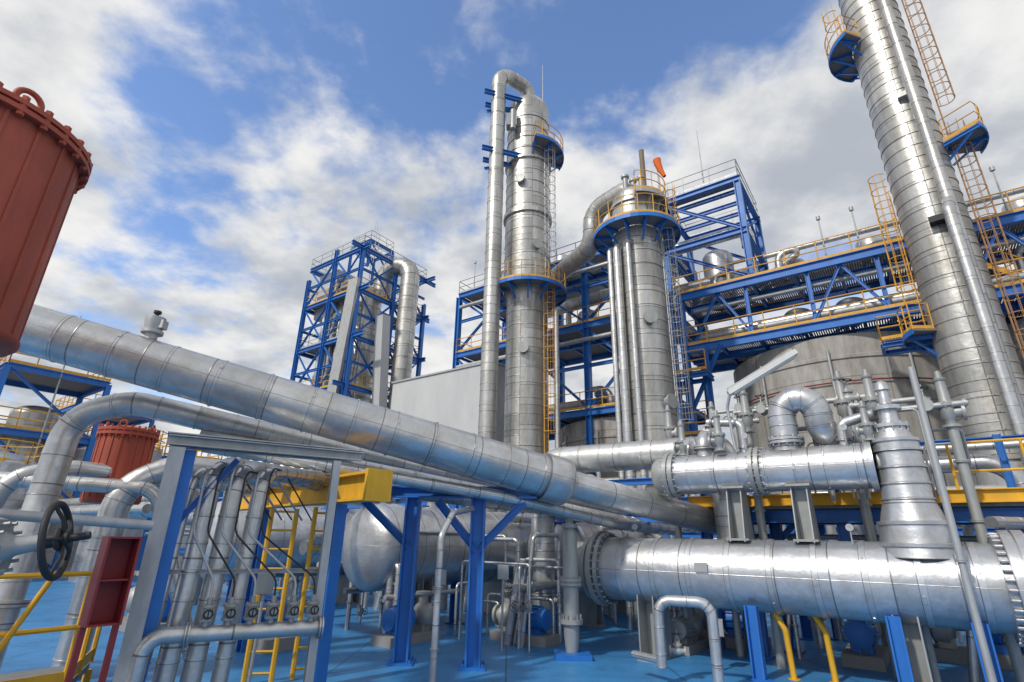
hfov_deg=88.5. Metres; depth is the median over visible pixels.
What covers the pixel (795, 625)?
pipe
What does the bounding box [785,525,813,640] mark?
pipe support
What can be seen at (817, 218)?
deck lamp post
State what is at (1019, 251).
pipe
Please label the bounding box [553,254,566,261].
deck vessel
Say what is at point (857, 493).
pipe
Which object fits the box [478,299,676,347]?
pipe
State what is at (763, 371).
light fitting
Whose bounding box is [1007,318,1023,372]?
storage silo
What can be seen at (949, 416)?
relief valve
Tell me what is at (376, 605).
pipe
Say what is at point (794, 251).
pipe
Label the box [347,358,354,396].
pipe
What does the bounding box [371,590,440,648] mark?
pump
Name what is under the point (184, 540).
storage tank
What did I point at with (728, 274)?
pipe
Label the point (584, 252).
pipe
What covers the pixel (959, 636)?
pipe
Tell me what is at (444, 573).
junction box
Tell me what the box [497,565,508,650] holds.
junction box
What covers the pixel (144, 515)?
pipe
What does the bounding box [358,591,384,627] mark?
pipe
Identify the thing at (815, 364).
storage silo
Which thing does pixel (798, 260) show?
pipe
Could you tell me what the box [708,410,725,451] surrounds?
relief valve
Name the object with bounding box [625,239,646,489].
pipe
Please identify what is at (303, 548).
pipe
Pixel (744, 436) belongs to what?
pressure gauge
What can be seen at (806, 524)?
equipment stand
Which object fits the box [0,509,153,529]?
pipe
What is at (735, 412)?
pipe
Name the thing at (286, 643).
pump
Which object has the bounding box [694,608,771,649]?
pump
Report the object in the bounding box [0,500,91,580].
gate valve
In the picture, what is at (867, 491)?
pipe
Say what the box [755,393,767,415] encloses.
gate valve
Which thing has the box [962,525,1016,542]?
pipe
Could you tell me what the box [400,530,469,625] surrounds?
pipe
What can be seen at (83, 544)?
storage tank
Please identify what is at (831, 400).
pipe
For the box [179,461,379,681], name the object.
pipe
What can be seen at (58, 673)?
access platform
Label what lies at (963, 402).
pipe
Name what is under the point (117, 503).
pipe
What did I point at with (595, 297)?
pipe
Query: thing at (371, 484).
lifting beam
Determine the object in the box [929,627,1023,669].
pump
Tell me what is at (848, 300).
deck vessel
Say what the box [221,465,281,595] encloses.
tubing
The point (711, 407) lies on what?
relief valve
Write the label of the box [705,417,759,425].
pipe
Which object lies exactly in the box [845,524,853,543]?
pressure gauge
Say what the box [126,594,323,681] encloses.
valve manifold
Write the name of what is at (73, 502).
pipe
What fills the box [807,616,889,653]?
pipe
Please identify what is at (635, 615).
pipe
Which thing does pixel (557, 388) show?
pipe
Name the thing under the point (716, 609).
pipe
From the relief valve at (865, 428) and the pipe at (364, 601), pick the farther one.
the pipe at (364, 601)
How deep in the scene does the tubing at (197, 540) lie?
6.34 m
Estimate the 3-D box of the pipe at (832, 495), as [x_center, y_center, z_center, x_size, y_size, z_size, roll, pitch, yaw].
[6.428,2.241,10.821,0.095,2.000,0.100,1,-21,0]
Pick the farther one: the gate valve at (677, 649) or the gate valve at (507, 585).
the gate valve at (507, 585)
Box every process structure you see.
[452,241,708,474]
[673,186,1023,436]
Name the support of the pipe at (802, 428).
attached to the heat exchanger at (758, 471)
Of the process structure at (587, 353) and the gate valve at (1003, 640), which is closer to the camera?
the gate valve at (1003, 640)
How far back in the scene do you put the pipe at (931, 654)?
8.55 m
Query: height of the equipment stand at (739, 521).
1.020 m
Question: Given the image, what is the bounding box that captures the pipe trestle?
[361,486,536,670]
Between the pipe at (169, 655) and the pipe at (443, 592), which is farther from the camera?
the pipe at (443, 592)
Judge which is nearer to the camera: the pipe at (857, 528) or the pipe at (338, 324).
the pipe at (857, 528)
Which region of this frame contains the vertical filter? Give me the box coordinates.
[553,517,591,661]
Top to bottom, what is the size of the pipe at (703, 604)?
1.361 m
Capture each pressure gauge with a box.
[632,524,637,539]
[683,440,689,454]
[741,433,747,448]
[839,424,846,441]
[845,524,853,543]
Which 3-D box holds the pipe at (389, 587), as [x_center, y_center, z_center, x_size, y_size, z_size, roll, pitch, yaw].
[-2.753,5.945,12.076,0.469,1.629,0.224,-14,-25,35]
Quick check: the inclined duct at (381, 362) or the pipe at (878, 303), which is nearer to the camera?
the pipe at (878, 303)
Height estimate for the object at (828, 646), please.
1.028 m
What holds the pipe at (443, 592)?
on the pipe at (389, 587)
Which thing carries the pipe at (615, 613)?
on the painted floor
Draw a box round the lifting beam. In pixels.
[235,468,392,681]
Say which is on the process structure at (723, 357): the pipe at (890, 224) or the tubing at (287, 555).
the pipe at (890, 224)
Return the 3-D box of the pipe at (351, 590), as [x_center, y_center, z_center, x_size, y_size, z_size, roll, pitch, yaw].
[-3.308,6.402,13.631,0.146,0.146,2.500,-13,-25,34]
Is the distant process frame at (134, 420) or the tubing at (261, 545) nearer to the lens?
the tubing at (261, 545)
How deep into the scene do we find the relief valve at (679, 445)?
11.45 m
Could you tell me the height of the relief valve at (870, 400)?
1.019 m
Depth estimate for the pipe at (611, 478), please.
29.00 m
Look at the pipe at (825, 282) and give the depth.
27.04 m
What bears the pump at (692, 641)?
on the painted floor
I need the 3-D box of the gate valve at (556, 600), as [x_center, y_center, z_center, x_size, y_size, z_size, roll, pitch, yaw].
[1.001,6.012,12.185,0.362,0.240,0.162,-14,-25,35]
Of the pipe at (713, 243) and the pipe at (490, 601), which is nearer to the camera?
the pipe at (490, 601)
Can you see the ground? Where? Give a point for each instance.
(37, 570)
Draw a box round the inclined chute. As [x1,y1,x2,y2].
[327,277,360,393]
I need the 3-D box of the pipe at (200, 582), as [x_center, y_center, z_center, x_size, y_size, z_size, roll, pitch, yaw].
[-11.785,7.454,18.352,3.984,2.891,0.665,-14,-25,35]
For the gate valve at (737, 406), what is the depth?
11.87 m
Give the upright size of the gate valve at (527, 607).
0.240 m
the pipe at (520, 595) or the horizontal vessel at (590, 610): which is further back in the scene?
the horizontal vessel at (590, 610)
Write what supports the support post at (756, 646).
on the painted floor
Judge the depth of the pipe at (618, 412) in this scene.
24.81 m
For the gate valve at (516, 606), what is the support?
attached to the pipe at (520, 595)
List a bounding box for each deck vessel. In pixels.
[0,405,60,462]
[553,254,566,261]
[578,309,597,323]
[785,308,811,337]
[836,297,865,330]
[855,234,884,266]
[1001,196,1023,232]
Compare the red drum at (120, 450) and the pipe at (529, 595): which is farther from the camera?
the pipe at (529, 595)
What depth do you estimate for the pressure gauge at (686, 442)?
11.19 m
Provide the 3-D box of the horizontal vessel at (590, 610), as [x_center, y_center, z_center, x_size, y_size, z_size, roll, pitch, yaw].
[2.808,6.780,16.217,1.929,3.155,6.185,-13,-25,34]
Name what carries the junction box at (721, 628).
on the painted floor
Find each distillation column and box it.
[352,286,381,402]
[482,65,566,513]
[593,149,693,538]
[821,0,1023,527]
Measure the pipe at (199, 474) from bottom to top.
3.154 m
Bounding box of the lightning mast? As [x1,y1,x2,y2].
[32,315,81,460]
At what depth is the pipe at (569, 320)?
37.78 m
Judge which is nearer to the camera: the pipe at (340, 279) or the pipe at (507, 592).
the pipe at (507, 592)
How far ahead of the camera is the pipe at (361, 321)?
48.03 m
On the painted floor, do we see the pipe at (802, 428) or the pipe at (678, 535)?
the pipe at (678, 535)
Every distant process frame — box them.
[0,352,111,569]
[55,394,154,429]
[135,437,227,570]
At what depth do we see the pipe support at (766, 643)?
10.95 m
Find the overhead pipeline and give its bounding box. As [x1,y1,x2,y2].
[17,304,768,534]
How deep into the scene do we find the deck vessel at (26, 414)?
31.57 m
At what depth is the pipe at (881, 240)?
27.12 m
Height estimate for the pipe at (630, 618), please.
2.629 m
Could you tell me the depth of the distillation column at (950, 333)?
21.87 m
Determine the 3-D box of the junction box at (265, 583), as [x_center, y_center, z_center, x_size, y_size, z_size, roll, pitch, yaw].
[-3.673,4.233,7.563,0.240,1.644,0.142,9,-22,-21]
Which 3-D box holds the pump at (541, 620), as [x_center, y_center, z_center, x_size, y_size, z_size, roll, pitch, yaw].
[0.275,6.332,12.055,1.544,0.992,0.608,-13,-25,34]
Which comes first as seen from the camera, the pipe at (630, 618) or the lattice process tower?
the pipe at (630, 618)
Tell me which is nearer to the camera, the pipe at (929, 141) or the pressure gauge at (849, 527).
the pressure gauge at (849, 527)
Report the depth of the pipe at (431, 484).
9.91 m
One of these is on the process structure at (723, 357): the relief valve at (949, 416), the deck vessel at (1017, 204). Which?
the deck vessel at (1017, 204)
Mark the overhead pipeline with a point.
(73, 341)
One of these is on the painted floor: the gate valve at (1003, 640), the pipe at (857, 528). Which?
the pipe at (857, 528)
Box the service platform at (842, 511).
[687,434,1023,655]
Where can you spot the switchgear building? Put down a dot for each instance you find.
(449, 397)
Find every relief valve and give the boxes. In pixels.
[663,405,678,437]
[673,420,686,455]
[703,401,714,431]
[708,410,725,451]
[734,389,754,432]
[832,370,859,417]
[855,400,874,440]
[861,369,878,420]
[932,371,967,428]
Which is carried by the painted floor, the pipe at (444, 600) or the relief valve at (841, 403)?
the pipe at (444, 600)
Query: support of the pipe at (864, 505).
on the painted floor
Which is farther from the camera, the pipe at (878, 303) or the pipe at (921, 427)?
the pipe at (878, 303)
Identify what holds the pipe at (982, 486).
on the painted floor
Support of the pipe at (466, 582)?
on the painted floor
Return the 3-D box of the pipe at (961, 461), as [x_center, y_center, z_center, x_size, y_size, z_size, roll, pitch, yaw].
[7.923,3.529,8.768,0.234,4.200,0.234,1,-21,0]
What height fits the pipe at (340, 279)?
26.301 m
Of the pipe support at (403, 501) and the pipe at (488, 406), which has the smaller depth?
the pipe support at (403, 501)
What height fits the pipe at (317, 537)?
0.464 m
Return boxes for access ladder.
[241,508,299,681]
[289,507,325,679]
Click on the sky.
(234, 146)
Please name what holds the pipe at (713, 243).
on the process structure at (587, 353)
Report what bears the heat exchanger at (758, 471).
on the equipment stand at (739, 521)
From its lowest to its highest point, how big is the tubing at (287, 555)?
1.571 m
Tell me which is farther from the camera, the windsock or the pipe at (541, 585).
the windsock
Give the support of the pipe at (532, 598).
on the painted floor
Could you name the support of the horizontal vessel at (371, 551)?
on the painted floor
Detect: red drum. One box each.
[0,81,92,357]
[79,419,160,504]
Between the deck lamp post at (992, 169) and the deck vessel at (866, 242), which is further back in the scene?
the deck vessel at (866, 242)
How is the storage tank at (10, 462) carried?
on the ground
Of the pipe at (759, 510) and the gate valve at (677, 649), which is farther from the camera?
the pipe at (759, 510)
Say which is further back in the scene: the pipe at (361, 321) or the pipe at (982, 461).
the pipe at (361, 321)
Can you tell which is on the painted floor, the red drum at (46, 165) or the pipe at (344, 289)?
the red drum at (46, 165)
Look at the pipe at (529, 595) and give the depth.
11.75 m
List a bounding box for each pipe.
[0,392,700,668]
[0,460,398,508]
[0,471,192,661]
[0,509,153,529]
[15,501,152,517]
[51,457,545,679]
[54,504,151,514]
[59,490,198,505]
[144,532,188,535]
[145,466,212,681]
[151,457,360,681]
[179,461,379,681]
[186,511,202,604]
[200,429,674,535]
[202,451,684,532]
[210,465,393,681]
[277,577,367,606]
[287,577,300,599]
[292,577,372,594]
[298,576,303,606]
[299,540,320,554]
[307,576,316,589]
[308,531,344,542]
[313,283,339,383]
[320,310,342,388]
[321,277,346,378]
[330,319,340,372]
[331,278,352,363]
[339,284,347,392]
[343,587,375,593]
[344,582,353,629]
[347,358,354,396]
[352,296,366,397]
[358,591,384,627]
[372,589,432,609]
[374,258,419,408]
[382,562,399,632]
[383,588,459,600]
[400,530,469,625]
[429,506,474,681]
[440,585,447,609]
[453,534,506,634]
[456,332,617,367]
[458,560,530,650]
[459,261,613,308]
[463,584,467,610]
[478,69,534,511]
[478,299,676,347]
[482,600,499,628]
[486,593,554,633]
[493,537,519,644]
[495,564,562,568]
[500,588,556,595]
[503,560,525,645]
[504,513,530,524]
[512,580,556,592]
[513,565,526,648]
[520,532,562,646]
[524,557,563,642]
[527,536,638,629]
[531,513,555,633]
[547,436,735,538]
[548,271,675,316]
[549,386,684,411]
[550,183,633,281]
[553,310,560,447]
[566,311,573,326]
[594,387,614,405]
[601,477,618,479]
[601,526,633,628]
[607,247,624,478]
[610,604,613,618]
[613,243,635,487]
[613,603,616,622]
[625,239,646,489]
[631,650,656,663]
[643,532,663,537]
[644,484,688,496]
[653,595,724,681]
[669,606,680,619]
[673,269,753,298]
[675,227,755,254]
[675,498,689,620]
[688,492,758,539]
[693,430,748,651]
[694,236,1023,313]
[698,272,1023,340]
[701,269,1017,334]
[702,271,733,303]
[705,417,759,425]
[706,418,749,450]
[712,404,768,413]
[715,608,721,652]
[726,258,759,293]
[732,413,739,450]
[732,610,743,656]
[733,407,767,414]
[746,432,786,669]
[755,534,977,541]
[757,246,799,288]
[760,258,803,290]
[763,186,1023,258]
[767,386,861,450]
[774,228,1011,286]
[786,614,802,659]
[798,426,818,445]
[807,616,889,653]
[811,491,856,540]
[825,393,876,403]
[825,491,851,640]
[827,489,859,499]
[829,490,836,500]
[836,409,877,443]
[847,406,870,498]
[848,426,897,679]
[849,397,915,409]
[854,454,1023,541]
[854,525,861,534]
[869,236,908,262]
[871,419,941,681]
[872,485,1006,490]
[877,0,1023,414]
[897,399,968,411]
[900,408,939,495]
[920,440,1023,453]
[923,442,950,502]
[931,428,972,466]
[942,196,1023,467]
[947,427,1023,681]
[956,631,962,641]
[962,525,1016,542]
[965,630,980,681]
[984,516,1023,528]
[1001,245,1023,286]
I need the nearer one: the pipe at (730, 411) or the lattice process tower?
the pipe at (730, 411)
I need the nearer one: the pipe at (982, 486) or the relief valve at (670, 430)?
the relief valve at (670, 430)
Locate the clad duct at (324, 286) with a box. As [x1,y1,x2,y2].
[314,269,354,322]
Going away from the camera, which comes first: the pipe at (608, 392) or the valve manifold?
the valve manifold
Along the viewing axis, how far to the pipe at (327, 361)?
48.30 m
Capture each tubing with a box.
[193,468,248,597]
[207,467,271,596]
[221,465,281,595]
[235,471,291,595]
[248,469,302,594]
[261,468,315,593]
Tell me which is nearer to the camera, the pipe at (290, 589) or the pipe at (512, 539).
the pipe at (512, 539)
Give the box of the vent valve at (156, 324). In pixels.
[140,310,168,339]
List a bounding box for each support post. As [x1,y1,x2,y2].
[743,604,775,681]
[885,615,914,681]
[970,622,1003,681]
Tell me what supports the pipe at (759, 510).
on the painted floor
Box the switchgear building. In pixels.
[391,362,504,511]
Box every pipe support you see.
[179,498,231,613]
[321,498,428,604]
[335,504,466,624]
[555,511,775,659]
[609,478,781,617]
[679,492,847,641]
[768,523,805,654]
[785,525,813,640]
[836,434,1023,534]
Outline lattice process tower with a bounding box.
[290,230,435,407]
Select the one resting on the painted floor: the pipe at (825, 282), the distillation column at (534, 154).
the distillation column at (534, 154)
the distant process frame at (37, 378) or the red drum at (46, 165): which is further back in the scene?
the distant process frame at (37, 378)
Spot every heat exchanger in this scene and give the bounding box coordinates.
[577,530,1023,681]
[651,440,880,497]
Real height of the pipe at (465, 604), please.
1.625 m
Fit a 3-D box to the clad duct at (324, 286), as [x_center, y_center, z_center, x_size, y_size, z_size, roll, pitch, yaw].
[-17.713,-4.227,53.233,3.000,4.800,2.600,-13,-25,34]
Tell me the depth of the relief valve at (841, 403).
10.82 m
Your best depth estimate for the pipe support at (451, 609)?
14.26 m
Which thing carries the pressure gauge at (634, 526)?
attached to the heat exchanger at (863, 580)
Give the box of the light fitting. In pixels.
[726,349,797,449]
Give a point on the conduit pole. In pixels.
(960, 560)
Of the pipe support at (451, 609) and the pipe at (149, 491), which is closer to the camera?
the pipe at (149, 491)
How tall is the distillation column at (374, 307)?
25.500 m
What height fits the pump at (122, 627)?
1.240 m
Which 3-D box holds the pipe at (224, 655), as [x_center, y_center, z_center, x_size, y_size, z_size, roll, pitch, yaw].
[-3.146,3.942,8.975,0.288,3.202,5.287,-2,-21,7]
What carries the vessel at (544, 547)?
on the painted floor
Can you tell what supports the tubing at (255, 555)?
attached to the valve manifold
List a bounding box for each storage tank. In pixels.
[0,438,44,528]
[36,439,96,566]
[68,427,167,581]
[179,449,222,562]
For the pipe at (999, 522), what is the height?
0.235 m
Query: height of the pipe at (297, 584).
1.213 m
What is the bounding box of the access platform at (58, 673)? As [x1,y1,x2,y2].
[0,571,101,681]
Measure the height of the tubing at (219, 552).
1.541 m
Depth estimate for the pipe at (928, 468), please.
9.69 m
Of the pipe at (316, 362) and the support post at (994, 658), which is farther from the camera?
the pipe at (316, 362)
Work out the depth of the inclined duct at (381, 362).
46.61 m
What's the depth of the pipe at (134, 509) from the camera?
17.27 m
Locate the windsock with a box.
[653,157,665,210]
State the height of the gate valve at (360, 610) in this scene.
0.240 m
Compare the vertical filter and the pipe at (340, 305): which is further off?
the pipe at (340, 305)
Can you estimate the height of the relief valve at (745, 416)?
1.019 m
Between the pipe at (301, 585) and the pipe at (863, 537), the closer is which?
the pipe at (863, 537)
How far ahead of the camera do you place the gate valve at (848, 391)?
10.80 m
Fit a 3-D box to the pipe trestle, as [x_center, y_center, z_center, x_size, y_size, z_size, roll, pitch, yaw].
[-0.624,4.561,10.427,5.006,3.140,2.304,11,-23,-24]
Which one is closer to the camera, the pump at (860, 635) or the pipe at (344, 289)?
the pump at (860, 635)
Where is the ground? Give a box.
[32,566,138,578]
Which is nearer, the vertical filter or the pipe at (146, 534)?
the vertical filter
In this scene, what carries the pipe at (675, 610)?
on the painted floor
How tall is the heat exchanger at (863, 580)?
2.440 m
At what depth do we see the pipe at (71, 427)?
8.54 m
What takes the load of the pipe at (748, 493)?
on the painted floor
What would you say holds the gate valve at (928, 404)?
attached to the pipe at (963, 402)
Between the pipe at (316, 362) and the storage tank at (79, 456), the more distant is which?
the pipe at (316, 362)
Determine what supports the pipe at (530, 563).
on the painted floor
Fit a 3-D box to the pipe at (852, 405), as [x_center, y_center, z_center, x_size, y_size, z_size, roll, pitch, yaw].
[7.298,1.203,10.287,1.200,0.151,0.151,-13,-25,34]
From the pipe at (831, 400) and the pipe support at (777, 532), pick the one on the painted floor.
the pipe support at (777, 532)
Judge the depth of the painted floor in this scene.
10.07 m
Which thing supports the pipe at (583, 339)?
on the process structure at (587, 353)
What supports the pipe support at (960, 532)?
on the painted floor
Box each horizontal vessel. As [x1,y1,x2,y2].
[200,501,360,609]
[341,502,530,627]
[528,520,652,627]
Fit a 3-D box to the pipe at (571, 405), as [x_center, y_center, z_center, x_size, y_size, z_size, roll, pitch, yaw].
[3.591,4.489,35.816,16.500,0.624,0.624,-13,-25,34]
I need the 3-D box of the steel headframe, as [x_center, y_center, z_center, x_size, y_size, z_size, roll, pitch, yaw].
[12.983,-7.550,34.148,5.000,11.300,5.550,-13,-25,34]
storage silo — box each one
[560,415,688,477]
[733,331,977,542]
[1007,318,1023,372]
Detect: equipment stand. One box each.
[721,486,757,541]
[785,483,823,542]
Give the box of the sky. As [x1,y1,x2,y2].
[0,0,1023,538]
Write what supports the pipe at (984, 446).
on the service platform at (842, 511)
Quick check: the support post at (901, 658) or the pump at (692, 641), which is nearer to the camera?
the support post at (901, 658)
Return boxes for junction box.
[247,573,275,681]
[434,569,446,584]
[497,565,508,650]
[718,618,723,636]
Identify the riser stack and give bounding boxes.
[870,380,962,559]
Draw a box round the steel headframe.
[657,130,771,326]
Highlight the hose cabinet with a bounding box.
[64,536,142,681]
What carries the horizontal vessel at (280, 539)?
on the painted floor
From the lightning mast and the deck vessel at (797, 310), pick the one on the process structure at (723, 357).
the deck vessel at (797, 310)
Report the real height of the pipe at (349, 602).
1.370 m
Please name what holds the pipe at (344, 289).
on the ground
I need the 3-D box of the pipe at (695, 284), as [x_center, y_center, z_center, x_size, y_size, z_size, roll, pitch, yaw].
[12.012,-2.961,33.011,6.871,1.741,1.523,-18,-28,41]
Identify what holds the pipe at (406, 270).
on the ground
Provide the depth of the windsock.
29.02 m
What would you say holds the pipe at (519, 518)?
on the pipe support
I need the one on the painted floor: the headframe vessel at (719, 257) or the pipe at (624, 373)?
the pipe at (624, 373)
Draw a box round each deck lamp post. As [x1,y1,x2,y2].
[816,216,826,255]
[849,206,860,246]
[989,166,1007,210]
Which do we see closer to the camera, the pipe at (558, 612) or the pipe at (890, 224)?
the pipe at (558, 612)
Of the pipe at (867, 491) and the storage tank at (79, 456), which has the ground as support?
the storage tank at (79, 456)
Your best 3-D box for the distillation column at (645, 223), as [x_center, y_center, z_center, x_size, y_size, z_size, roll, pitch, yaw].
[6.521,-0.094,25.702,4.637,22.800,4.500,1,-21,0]
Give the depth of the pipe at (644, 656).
8.86 m
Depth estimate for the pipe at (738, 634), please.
10.88 m
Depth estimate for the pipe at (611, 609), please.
15.65 m
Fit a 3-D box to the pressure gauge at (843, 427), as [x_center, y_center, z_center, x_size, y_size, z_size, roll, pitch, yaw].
[6.014,1.659,9.511,0.120,0.319,0.047,-13,-25,34]
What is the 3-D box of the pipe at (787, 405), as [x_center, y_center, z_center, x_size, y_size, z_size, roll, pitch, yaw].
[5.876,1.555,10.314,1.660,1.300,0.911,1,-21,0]
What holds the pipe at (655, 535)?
on the painted floor
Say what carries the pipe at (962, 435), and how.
attached to the pipe at (961, 461)
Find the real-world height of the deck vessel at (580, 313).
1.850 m
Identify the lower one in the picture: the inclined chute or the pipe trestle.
the pipe trestle
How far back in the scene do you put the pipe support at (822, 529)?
13.62 m
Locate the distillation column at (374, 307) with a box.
[352,286,381,402]
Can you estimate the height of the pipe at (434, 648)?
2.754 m
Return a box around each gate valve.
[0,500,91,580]
[355,605,367,615]
[504,580,512,589]
[510,600,522,612]
[520,600,532,613]
[549,595,562,606]
[669,630,685,656]
[733,394,740,410]
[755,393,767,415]
[836,376,859,401]
[919,384,933,413]
[1001,633,1005,646]
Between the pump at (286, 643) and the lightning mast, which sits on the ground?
the lightning mast
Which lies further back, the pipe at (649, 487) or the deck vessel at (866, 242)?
the deck vessel at (866, 242)
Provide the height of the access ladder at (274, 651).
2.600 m
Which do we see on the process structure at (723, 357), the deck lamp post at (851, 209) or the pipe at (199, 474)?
the deck lamp post at (851, 209)
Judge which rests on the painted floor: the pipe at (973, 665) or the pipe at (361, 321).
the pipe at (973, 665)
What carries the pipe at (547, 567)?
attached to the heat exchanger at (863, 580)
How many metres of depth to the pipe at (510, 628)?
11.58 m
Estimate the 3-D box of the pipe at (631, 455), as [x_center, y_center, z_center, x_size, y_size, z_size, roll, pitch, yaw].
[2.662,4.132,12.449,5.402,3.471,1.037,-10,-23,28]
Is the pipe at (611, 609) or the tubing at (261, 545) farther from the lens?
the pipe at (611, 609)
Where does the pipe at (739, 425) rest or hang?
attached to the heat exchanger at (758, 471)
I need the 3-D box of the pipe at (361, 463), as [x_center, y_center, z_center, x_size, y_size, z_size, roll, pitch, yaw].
[0.485,3.483,11.925,13.423,1.567,2.438,16,-25,-35]
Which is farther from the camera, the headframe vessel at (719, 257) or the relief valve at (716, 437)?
the headframe vessel at (719, 257)
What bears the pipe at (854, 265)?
on the process structure at (723, 357)
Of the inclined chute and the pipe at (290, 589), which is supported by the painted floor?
the pipe at (290, 589)
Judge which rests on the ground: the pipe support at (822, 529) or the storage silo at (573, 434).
the storage silo at (573, 434)
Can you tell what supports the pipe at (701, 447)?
on the painted floor
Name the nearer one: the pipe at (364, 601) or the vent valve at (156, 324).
the vent valve at (156, 324)
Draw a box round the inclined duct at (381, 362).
[371,314,390,407]
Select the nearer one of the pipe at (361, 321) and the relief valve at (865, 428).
the relief valve at (865, 428)
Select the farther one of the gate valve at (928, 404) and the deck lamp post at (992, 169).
the deck lamp post at (992, 169)
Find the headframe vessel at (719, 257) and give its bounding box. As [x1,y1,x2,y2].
[702,249,737,310]
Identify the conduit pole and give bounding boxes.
[907,366,996,681]
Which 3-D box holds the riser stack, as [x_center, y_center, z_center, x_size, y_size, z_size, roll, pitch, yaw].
[6.708,2.136,9.098,1.200,3.000,1.200,1,-21,0]
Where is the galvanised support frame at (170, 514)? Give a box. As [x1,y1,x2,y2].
[112,431,363,681]
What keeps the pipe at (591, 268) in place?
on the process structure at (587, 353)
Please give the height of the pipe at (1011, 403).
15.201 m
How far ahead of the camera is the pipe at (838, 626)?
12.78 m
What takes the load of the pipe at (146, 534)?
on the pipe support
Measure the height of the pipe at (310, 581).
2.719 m
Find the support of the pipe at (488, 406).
on the painted floor
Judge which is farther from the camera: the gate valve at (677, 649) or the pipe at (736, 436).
the pipe at (736, 436)
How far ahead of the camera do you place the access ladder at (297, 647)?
8.92 m
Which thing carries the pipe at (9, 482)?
attached to the pipe support at (403, 501)
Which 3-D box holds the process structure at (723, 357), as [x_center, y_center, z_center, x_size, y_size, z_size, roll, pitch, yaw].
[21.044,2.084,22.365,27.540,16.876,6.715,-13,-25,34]
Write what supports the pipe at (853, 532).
on the painted floor
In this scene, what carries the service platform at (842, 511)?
on the painted floor
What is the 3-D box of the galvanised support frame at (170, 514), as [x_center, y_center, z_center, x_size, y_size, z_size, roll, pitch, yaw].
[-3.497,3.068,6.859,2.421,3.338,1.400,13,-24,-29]
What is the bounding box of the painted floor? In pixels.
[0,575,1015,681]
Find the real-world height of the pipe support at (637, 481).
4.444 m
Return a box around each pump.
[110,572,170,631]
[215,595,300,654]
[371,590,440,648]
[489,595,559,647]
[670,607,708,655]
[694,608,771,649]
[841,620,889,671]
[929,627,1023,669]
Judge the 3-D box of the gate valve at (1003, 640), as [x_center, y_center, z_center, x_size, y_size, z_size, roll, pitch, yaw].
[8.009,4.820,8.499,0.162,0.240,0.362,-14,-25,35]
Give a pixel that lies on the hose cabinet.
(106, 599)

